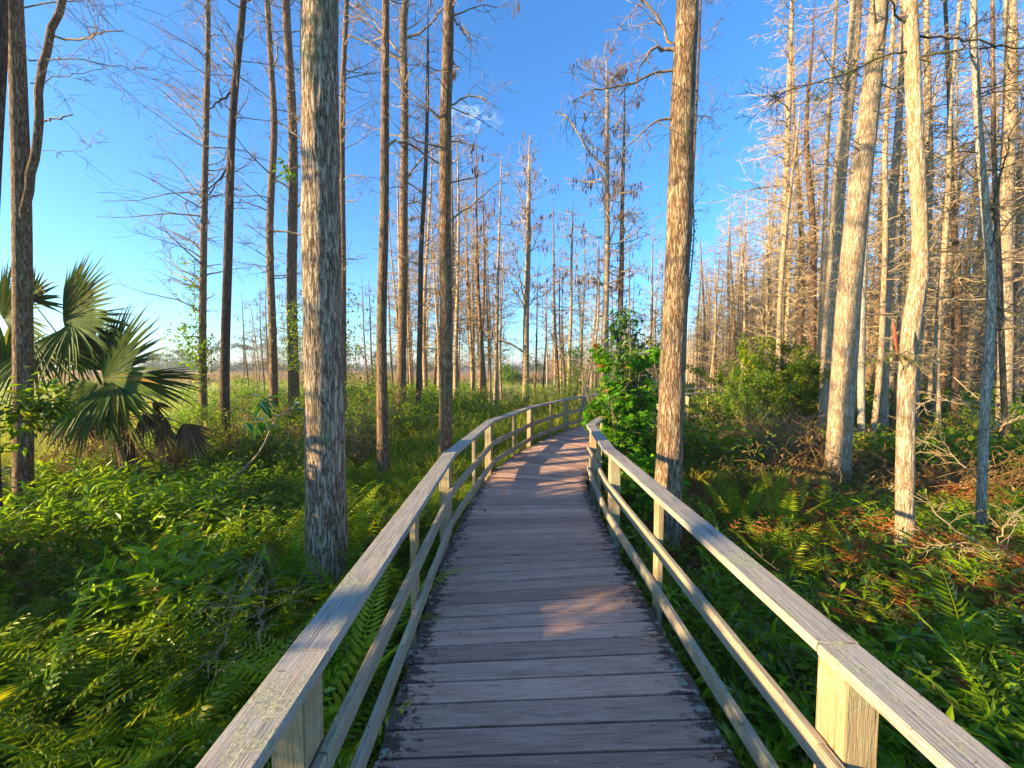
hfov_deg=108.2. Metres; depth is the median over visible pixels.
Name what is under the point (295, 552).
fern
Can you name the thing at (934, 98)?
bare cypress
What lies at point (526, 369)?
climbing vine
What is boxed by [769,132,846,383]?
bare cypress
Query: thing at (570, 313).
cypress tree
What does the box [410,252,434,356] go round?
bare cypress
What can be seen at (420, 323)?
cypress tree
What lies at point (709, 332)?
bare cypress
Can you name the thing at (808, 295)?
bare cypress
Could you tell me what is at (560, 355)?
bare cypress
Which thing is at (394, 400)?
thicket shrub
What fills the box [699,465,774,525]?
fern
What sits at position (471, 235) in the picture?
bare cypress
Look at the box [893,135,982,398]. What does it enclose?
bare cypress
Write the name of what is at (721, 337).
bare cypress
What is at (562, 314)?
bare cypress
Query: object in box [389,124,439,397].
bare cypress
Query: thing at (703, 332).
bare cypress
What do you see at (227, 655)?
fern
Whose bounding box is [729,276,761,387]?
bare cypress
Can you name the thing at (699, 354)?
bare cypress
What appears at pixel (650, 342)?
bay sapling
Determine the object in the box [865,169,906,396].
bare cypress
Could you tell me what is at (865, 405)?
understorey shrub
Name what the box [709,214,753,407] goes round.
bare cypress
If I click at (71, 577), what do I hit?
brush layer
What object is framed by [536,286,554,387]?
bare cypress
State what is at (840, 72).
hanging moss
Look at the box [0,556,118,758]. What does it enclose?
fern
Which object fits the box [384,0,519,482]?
cypress tree
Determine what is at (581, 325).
bare cypress
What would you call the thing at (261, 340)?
bare cypress
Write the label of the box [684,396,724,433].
leafy bush
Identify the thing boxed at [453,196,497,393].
bare cypress
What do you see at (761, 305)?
bare cypress
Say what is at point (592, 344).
bare cypress
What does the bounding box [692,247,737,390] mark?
bare cypress
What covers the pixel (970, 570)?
fern
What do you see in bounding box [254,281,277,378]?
bare cypress
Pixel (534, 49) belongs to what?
sky
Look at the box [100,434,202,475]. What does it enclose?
palm side shrub
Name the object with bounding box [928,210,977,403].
bare cypress
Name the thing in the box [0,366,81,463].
thicket shrub
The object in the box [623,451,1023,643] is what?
dead fern layer
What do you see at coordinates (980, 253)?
bare cypress
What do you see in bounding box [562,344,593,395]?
climbing vine
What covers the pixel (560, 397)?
thicket shrub
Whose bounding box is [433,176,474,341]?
bare cypress
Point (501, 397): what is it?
thicket shrub
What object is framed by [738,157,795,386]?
bare cypress
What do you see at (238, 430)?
thicket shrub
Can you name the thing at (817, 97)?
hanging moss
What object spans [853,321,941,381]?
air plant
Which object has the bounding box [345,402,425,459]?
thicket shrub
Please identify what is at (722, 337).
bare cypress
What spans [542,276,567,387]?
bare cypress
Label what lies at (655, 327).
bare cypress
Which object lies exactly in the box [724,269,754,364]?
bare cypress
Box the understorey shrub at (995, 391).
[926,381,1023,431]
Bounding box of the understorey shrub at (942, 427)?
[918,399,1023,435]
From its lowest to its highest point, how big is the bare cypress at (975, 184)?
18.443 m
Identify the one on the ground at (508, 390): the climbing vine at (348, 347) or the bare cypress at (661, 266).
the bare cypress at (661, 266)
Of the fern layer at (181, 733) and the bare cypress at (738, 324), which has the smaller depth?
the fern layer at (181, 733)
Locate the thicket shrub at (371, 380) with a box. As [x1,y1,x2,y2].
[279,343,411,411]
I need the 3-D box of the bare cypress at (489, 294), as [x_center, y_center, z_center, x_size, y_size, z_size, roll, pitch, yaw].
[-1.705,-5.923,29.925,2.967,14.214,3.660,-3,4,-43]
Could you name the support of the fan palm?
on the ground at (508, 390)
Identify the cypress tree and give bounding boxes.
[0,0,8,538]
[8,0,202,511]
[86,0,279,438]
[184,0,293,459]
[197,0,301,431]
[251,0,345,433]
[280,0,396,430]
[300,0,347,602]
[338,0,460,407]
[339,0,456,476]
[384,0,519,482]
[390,19,452,415]
[460,131,563,402]
[536,208,596,396]
[548,34,666,379]
[562,0,724,561]
[578,255,613,418]
[580,91,656,380]
[657,0,746,255]
[697,0,846,342]
[733,0,1023,548]
[751,0,850,418]
[774,0,883,426]
[780,0,930,490]
[785,0,901,439]
[811,2,903,442]
[816,0,959,442]
[878,0,1023,539]
[890,0,1023,426]
[890,0,1023,432]
[903,0,1023,427]
[923,0,1023,449]
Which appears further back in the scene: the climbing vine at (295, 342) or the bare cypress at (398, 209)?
the bare cypress at (398, 209)
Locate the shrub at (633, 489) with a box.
[607,447,691,522]
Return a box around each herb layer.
[0,445,326,669]
[0,448,270,647]
[102,413,580,547]
[596,453,1023,767]
[607,498,1023,767]
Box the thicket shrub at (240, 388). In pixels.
[208,374,262,423]
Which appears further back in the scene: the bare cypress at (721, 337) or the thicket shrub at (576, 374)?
the bare cypress at (721, 337)
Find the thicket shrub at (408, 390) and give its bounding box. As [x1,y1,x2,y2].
[359,363,430,406]
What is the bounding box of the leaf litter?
[377,430,740,767]
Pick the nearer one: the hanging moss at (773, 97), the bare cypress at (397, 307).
the hanging moss at (773, 97)
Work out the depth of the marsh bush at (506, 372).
51.64 m
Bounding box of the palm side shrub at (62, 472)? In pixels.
[3,460,87,515]
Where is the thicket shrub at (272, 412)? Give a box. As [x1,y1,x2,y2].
[210,392,303,441]
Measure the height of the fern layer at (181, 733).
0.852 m
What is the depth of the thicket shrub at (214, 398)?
13.93 m
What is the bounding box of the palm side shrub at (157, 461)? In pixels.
[116,448,222,487]
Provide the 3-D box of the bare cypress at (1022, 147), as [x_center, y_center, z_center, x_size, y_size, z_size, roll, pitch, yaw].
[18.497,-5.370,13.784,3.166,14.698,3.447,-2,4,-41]
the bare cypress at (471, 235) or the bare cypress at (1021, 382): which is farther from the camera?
the bare cypress at (471, 235)
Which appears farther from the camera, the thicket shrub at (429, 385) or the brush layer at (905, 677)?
the thicket shrub at (429, 385)
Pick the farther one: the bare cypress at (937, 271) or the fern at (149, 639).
the bare cypress at (937, 271)
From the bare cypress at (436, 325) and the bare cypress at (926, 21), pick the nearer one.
the bare cypress at (926, 21)
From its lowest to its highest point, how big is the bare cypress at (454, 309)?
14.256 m
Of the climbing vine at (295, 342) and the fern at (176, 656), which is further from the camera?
the climbing vine at (295, 342)
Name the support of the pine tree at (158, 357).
on the ground at (508, 390)
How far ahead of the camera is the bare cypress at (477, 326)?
28.29 m
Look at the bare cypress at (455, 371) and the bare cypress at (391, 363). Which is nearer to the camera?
the bare cypress at (455, 371)
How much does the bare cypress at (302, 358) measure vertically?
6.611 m
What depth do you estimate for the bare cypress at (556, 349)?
27.38 m
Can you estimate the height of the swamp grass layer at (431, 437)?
1.135 m
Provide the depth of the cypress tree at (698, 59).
9.12 m
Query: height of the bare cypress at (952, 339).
11.388 m
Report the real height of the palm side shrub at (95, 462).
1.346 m
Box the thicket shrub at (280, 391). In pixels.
[238,380,300,418]
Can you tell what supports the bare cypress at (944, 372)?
on the ground at (508, 390)
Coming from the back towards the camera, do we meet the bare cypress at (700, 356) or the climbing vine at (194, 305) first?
the bare cypress at (700, 356)
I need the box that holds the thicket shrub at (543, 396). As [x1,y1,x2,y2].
[521,381,558,413]
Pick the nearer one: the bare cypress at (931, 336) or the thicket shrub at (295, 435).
the thicket shrub at (295, 435)
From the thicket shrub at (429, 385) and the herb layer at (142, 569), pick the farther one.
the thicket shrub at (429, 385)
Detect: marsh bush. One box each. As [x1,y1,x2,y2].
[491,362,519,383]
[511,367,522,383]
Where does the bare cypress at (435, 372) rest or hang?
on the ground at (508, 390)
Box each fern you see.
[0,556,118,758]
[0,621,233,767]
[1,533,262,651]
[24,644,223,767]
[42,555,233,756]
[92,577,240,726]
[119,503,267,559]
[120,566,284,732]
[156,527,326,622]
[200,559,410,726]
[241,506,304,586]
[296,500,369,571]
[307,516,439,607]
[330,565,470,674]
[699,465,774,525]
[730,508,835,588]
[748,467,839,532]
[751,474,829,505]
[787,517,931,590]
[815,576,1022,693]
[821,582,1023,732]
[855,542,1019,718]
[903,602,1023,755]
[922,538,1019,599]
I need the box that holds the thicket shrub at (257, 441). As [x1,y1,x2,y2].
[206,412,303,469]
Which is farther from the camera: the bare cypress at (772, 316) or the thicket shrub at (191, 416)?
the bare cypress at (772, 316)
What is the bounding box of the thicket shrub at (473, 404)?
[452,394,498,418]
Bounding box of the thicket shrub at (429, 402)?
[395,392,438,420]
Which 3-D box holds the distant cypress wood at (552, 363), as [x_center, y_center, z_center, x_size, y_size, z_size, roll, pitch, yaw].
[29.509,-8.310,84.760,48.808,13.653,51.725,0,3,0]
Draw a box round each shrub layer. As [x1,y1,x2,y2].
[166,378,656,442]
[585,377,1023,488]
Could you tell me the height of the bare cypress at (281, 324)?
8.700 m
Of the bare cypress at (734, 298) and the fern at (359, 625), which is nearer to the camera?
the fern at (359, 625)
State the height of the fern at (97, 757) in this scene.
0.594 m
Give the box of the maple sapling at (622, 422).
[569,343,660,479]
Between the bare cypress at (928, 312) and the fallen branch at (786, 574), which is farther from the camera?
the bare cypress at (928, 312)
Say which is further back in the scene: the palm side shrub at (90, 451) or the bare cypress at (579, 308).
the bare cypress at (579, 308)
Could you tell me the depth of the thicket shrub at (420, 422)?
11.39 m
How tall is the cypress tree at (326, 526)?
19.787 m
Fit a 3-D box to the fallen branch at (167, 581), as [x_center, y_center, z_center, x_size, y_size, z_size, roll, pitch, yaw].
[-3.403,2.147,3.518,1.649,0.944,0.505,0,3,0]
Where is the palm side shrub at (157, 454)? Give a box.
[139,423,214,470]
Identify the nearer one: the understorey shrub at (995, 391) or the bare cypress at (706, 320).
the understorey shrub at (995, 391)
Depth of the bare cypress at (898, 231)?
18.20 m
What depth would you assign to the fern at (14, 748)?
2.48 m
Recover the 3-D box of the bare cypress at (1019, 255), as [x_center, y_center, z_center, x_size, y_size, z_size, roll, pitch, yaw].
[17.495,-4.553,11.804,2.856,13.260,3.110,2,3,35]
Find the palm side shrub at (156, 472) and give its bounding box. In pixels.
[70,452,188,502]
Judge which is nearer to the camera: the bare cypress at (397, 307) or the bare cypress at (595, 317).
the bare cypress at (595, 317)
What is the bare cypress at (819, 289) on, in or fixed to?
on the ground at (508, 390)
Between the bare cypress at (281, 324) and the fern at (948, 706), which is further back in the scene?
the bare cypress at (281, 324)
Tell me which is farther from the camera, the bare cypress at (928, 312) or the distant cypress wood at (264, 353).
the distant cypress wood at (264, 353)
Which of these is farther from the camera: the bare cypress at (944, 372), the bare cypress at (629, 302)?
the bare cypress at (629, 302)
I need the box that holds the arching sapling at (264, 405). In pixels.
[224,393,303,484]
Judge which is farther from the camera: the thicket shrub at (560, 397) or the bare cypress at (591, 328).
the bare cypress at (591, 328)
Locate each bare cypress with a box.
[230,293,256,390]
[241,318,267,392]
[245,301,268,394]
[249,295,267,395]
[253,269,286,378]
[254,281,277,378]
[262,215,302,404]
[276,292,302,375]
[277,259,302,377]
[277,272,301,373]
[299,328,303,380]
[346,282,365,406]
[349,286,376,384]
[354,280,376,388]
[368,156,418,357]
[373,214,417,362]
[373,281,398,388]
[374,225,424,364]
[376,177,429,381]
[387,236,431,383]
[387,238,415,362]
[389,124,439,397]
[390,226,431,385]
[406,194,438,392]
[408,94,490,369]
[408,193,468,395]
[410,246,438,386]
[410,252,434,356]
[415,197,475,396]
[423,136,489,401]
[423,232,459,389]
[428,168,470,347]
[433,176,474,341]
[453,142,503,404]
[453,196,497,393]
[453,218,466,379]
[453,269,470,383]
[454,221,492,386]
[456,192,485,380]
[460,248,484,390]
[461,219,491,357]
[461,219,493,384]
[463,252,493,368]
[468,142,520,410]
[468,185,506,398]
[468,218,509,400]
[476,229,505,395]
[480,245,521,396]
[480,274,511,364]
[484,233,521,400]
[484,245,514,366]
[522,263,552,395]
[530,208,575,396]
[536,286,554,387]
[538,289,558,387]
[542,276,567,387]
[544,257,576,396]
[548,316,566,386]
[549,270,574,392]
[552,316,567,387]
[559,227,601,402]
[561,284,593,395]
[563,248,595,390]
[576,288,601,386]
[578,239,617,397]
[583,280,601,388]
[588,301,610,381]
[590,323,601,391]
[601,263,617,376]
[610,269,628,353]
[612,236,648,351]
[624,280,643,355]
[630,224,665,391]
[633,247,664,380]
[639,260,663,369]
[640,268,663,386]
[644,285,660,388]
[649,243,665,363]
[687,234,722,399]
[687,243,712,395]
[687,258,712,396]
[687,269,704,375]
[687,273,719,395]
[688,271,725,396]
[688,277,718,383]
[690,279,717,366]
[690,312,708,391]
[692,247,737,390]
[694,225,741,398]
[709,195,750,389]
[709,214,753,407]
[710,228,753,378]
[710,240,758,381]
[710,263,726,390]
[714,199,772,408]
[717,282,730,390]
[717,294,726,386]
[721,190,765,392]
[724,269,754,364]
[725,215,764,385]
[729,242,766,388]
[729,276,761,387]
[731,244,762,389]
[735,179,793,350]
[736,77,839,430]
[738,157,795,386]
[742,206,790,363]
[749,35,833,359]
[749,240,772,392]
[750,198,806,365]
[750,204,780,356]
[751,139,822,372]
[753,216,791,334]
[753,250,774,359]
[754,189,808,332]
[760,149,820,360]
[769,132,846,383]
[770,163,831,347]
[789,1,936,375]
[790,149,845,353]
[803,198,821,376]
[805,220,827,344]
[818,166,876,318]
[819,0,991,432]
[828,29,937,419]
[843,167,893,380]
[865,68,989,377]
[865,159,932,421]
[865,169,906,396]
[865,246,877,347]
[866,37,971,423]
[866,141,948,371]
[866,180,932,379]
[869,0,1004,432]
[876,39,1023,427]
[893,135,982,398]
[895,150,994,395]
[895,172,962,389]
[898,208,938,390]
[907,227,939,366]
[910,132,1021,425]
[924,233,951,381]
[925,85,1023,412]
[925,172,964,371]
[926,194,982,383]
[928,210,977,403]
[931,37,1023,383]
[931,76,1023,390]
[938,28,1023,416]
[940,126,1023,390]
[947,30,1023,378]
[950,90,1023,396]
[961,9,1023,358]
[981,220,1023,395]
[1013,79,1023,388]
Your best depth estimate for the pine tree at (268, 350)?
95.73 m
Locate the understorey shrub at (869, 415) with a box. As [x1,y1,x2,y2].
[854,401,895,431]
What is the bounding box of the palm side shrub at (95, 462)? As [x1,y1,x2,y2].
[35,450,147,494]
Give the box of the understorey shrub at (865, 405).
[854,394,873,423]
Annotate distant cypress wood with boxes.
[138,338,573,370]
[544,315,702,380]
[685,309,1022,384]
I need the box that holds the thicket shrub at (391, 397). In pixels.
[348,369,416,418]
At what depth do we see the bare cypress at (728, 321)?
27.03 m
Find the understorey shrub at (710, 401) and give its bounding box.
[693,389,728,421]
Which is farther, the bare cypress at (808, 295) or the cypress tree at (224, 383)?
the bare cypress at (808, 295)
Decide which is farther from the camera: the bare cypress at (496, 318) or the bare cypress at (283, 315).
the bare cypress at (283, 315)
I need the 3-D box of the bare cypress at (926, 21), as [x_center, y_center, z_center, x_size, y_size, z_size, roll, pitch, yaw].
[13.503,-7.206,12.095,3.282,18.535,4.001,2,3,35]
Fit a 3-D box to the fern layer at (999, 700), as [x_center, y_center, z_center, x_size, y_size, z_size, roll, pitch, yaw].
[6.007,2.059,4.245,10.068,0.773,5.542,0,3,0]
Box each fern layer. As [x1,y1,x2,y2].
[0,477,420,767]
[0,505,412,767]
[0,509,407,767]
[0,510,428,767]
[278,406,581,576]
[600,461,1023,761]
[600,475,1023,767]
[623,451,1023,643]
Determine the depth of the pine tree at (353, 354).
109.59 m
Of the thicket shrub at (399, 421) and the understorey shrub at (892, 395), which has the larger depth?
the understorey shrub at (892, 395)
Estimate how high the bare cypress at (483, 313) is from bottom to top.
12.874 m
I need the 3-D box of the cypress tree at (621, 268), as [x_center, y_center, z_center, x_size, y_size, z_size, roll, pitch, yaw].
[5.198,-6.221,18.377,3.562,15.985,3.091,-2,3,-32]
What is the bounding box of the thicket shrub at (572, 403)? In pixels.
[559,394,583,422]
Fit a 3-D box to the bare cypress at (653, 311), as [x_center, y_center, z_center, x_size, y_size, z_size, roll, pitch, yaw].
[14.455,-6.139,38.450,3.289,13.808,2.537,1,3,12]
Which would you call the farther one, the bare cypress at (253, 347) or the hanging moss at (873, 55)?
the bare cypress at (253, 347)
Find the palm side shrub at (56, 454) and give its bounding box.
[2,440,105,485]
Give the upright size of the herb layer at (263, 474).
0.864 m
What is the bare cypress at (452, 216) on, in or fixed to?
on the ground at (508, 390)
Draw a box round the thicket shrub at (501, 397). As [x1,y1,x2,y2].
[480,388,516,409]
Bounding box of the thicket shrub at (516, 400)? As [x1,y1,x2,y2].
[495,379,535,414]
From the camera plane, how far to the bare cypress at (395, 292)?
26.42 m
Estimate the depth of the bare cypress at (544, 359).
35.23 m
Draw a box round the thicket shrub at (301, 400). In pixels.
[280,386,303,421]
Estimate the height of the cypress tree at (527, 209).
15.988 m
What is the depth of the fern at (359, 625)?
2.67 m
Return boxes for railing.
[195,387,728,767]
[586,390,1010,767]
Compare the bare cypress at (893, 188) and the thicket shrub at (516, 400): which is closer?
the bare cypress at (893, 188)
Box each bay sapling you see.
[600,300,661,437]
[637,334,658,436]
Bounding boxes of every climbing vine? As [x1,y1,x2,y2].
[152,322,218,369]
[175,257,215,393]
[187,335,219,372]
[265,297,303,372]
[271,157,300,189]
[344,283,373,406]
[513,345,536,402]
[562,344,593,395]
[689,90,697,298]
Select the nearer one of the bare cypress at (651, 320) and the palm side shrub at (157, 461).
the palm side shrub at (157, 461)
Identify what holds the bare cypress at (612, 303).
on the ground at (508, 390)
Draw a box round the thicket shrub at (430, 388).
[394,378,438,405]
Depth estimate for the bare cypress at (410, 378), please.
25.04 m
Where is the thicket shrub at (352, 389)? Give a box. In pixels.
[344,381,424,440]
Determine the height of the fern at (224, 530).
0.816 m
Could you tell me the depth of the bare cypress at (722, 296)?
25.01 m
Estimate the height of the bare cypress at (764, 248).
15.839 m
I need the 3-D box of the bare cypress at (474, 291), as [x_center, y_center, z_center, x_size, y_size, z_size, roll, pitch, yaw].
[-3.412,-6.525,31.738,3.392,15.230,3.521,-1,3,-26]
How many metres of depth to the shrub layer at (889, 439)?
8.28 m
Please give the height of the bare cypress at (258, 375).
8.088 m
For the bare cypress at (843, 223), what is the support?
on the ground at (508, 390)
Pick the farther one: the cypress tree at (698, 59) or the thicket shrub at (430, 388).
the thicket shrub at (430, 388)
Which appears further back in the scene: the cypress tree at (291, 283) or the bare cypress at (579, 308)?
the bare cypress at (579, 308)
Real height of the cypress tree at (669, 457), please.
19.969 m
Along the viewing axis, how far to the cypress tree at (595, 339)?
14.38 m
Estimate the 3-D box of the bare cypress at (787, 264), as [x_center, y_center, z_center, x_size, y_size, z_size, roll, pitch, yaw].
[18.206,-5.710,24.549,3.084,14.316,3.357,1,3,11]
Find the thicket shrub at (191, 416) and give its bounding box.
[137,395,213,449]
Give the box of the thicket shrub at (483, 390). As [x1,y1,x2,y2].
[457,383,491,408]
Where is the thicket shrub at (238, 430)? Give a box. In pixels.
[196,386,291,458]
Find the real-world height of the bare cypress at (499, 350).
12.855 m
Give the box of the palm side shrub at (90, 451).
[78,428,148,473]
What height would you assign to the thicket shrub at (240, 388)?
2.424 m
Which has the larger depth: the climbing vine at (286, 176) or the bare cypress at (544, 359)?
the bare cypress at (544, 359)
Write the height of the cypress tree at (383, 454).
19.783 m
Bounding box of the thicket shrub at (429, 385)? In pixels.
[422,376,467,397]
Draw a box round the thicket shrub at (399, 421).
[388,407,437,442]
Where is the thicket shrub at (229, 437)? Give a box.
[207,416,282,459]
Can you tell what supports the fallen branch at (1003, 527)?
on the dead fern layer at (924, 562)
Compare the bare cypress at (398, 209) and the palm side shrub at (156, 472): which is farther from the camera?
the bare cypress at (398, 209)
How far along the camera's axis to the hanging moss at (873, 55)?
4.98 m
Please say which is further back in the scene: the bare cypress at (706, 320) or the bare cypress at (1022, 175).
the bare cypress at (706, 320)
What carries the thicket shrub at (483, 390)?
on the ground at (508, 390)
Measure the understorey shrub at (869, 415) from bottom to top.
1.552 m
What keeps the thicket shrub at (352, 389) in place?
on the ground at (508, 390)
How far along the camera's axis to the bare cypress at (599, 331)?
43.06 m
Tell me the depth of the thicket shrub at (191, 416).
11.08 m
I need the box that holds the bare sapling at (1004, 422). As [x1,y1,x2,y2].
[891,391,1023,478]
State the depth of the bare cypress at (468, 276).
29.50 m
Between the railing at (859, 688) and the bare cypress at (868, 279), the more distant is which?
the bare cypress at (868, 279)
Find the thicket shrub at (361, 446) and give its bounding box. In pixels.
[344,396,402,468]
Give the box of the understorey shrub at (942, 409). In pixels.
[892,393,974,434]
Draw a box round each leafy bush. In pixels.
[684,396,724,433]
[686,320,893,432]
[699,360,786,434]
[749,352,875,434]
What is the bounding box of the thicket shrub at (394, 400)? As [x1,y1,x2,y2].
[364,382,421,428]
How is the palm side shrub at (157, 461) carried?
on the ground at (508, 390)
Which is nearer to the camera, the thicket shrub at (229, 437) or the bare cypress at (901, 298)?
the thicket shrub at (229, 437)
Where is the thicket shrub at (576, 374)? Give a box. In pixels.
[530,350,601,414]
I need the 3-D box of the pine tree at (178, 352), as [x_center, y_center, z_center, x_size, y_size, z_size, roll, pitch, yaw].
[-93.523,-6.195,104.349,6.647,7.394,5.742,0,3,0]
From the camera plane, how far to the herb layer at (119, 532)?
4.85 m
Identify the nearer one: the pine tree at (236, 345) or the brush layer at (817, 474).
the brush layer at (817, 474)
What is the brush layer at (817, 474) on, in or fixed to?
on the ground at (508, 390)
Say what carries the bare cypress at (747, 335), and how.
on the ground at (508, 390)
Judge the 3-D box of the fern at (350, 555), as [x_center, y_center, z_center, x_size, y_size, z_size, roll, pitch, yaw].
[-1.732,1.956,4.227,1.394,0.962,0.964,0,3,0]
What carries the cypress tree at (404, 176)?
on the ground at (508, 390)
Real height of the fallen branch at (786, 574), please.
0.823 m
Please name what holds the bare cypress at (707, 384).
on the ground at (508, 390)
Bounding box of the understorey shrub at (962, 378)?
[946,361,982,390]
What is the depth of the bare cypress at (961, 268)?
20.34 m
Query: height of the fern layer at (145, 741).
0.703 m
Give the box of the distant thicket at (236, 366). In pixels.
[139,356,693,372]
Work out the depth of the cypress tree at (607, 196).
16.51 m
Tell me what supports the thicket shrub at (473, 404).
on the ground at (508, 390)
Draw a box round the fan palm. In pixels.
[0,252,216,484]
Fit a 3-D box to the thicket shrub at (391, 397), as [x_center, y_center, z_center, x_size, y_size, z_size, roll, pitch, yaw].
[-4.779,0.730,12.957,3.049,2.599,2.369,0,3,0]
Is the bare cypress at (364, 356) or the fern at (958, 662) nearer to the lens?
the fern at (958, 662)
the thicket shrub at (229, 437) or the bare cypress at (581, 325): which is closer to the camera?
the thicket shrub at (229, 437)
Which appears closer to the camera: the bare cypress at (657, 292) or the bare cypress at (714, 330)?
the bare cypress at (714, 330)
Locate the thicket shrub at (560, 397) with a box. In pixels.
[548,373,584,409]
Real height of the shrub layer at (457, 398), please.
1.921 m
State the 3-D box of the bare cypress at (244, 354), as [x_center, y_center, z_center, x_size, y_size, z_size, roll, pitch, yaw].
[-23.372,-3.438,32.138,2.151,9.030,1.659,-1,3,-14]
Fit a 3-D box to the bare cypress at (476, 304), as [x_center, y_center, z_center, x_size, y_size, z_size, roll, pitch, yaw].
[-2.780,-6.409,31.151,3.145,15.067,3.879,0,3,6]
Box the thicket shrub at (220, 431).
[149,409,272,468]
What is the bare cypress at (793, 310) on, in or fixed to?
on the ground at (508, 390)
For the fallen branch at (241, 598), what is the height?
1.186 m
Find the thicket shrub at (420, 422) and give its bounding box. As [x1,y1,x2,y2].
[393,403,466,442]
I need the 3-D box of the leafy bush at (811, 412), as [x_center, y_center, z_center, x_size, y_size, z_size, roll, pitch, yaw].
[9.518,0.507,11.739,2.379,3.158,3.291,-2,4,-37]
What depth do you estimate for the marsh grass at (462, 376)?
61.21 m
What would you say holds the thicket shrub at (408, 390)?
on the ground at (508, 390)
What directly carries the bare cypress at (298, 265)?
on the ground at (508, 390)
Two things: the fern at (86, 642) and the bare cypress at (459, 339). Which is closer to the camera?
the fern at (86, 642)
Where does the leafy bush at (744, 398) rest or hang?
on the ground at (508, 390)
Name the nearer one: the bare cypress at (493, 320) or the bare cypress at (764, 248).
the bare cypress at (764, 248)
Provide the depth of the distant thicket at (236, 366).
158.42 m
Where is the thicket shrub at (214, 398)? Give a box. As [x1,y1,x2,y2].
[169,384,268,426]
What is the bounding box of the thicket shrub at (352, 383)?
[299,360,375,422]
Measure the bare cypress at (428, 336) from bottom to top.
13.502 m
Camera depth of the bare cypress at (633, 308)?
36.23 m
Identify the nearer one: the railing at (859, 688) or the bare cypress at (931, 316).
the railing at (859, 688)
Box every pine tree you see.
[148,353,174,370]
[163,349,188,370]
[196,346,219,375]
[230,337,258,373]
[260,337,282,374]
[346,343,361,371]
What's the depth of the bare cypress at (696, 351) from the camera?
31.60 m
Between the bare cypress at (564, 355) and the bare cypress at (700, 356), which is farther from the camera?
the bare cypress at (564, 355)
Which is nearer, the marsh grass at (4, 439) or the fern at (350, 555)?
the fern at (350, 555)
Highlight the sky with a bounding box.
[0,0,1023,366]
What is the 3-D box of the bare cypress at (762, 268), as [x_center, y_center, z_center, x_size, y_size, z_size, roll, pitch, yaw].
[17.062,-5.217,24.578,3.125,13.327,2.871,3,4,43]
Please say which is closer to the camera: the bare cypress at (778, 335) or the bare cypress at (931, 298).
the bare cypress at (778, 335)
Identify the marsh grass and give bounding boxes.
[0,377,641,466]
[7,369,686,384]
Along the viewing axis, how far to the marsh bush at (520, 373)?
54.35 m
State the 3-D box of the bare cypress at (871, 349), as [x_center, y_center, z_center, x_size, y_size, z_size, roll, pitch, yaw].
[16.754,-7.163,16.805,4.318,17.988,3.710,-2,4,-37]
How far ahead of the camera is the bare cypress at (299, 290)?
19.01 m
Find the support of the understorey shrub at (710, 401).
on the ground at (508, 390)
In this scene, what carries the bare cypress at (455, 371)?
on the ground at (508, 390)
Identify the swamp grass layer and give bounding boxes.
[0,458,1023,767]
[346,395,652,535]
[626,421,801,498]
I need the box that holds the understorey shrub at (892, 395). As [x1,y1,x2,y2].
[865,374,948,422]
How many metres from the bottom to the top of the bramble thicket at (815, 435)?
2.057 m
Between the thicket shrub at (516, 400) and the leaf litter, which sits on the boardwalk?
the leaf litter
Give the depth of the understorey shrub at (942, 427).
11.25 m
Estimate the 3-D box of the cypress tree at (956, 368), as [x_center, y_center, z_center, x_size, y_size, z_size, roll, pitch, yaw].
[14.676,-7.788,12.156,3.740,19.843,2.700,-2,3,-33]
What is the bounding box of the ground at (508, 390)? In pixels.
[0,366,1020,749]
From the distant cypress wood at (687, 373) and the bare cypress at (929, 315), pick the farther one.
the distant cypress wood at (687, 373)
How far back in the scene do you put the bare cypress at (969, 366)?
15.69 m
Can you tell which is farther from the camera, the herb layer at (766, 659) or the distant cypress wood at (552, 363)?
the distant cypress wood at (552, 363)
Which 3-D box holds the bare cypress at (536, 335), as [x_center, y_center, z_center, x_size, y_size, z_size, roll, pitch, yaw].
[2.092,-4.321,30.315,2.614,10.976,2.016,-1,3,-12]
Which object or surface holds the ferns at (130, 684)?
on the ground at (508, 390)
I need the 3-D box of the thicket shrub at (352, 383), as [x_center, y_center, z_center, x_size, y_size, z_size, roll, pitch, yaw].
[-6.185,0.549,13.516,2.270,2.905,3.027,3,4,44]
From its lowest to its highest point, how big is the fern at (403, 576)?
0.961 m
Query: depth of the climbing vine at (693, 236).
4.68 m
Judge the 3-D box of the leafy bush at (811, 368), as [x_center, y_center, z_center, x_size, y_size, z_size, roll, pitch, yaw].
[8.506,-0.125,12.652,4.310,4.338,5.255,0,3,0]
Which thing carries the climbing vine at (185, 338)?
attached to the cypress tree at (202, 226)
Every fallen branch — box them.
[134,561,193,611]
[168,538,312,699]
[750,547,846,591]
[886,471,1023,572]
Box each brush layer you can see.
[0,429,485,766]
[588,428,1023,765]
[607,394,1023,510]
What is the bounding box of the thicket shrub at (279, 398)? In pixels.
[230,383,287,420]
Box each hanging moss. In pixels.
[768,91,781,103]
[810,85,826,104]
[819,107,835,124]
[831,61,853,84]
[864,42,891,73]
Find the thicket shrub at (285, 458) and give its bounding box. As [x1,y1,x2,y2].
[261,417,351,494]
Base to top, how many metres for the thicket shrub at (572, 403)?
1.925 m
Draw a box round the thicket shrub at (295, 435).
[235,402,303,460]
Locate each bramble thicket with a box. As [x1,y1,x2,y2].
[712,396,826,466]
[752,404,868,467]
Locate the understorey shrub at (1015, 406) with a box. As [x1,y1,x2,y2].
[991,397,1023,442]
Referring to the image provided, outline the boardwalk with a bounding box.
[373,409,753,767]
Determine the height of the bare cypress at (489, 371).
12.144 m
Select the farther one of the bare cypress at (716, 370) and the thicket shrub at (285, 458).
the bare cypress at (716, 370)

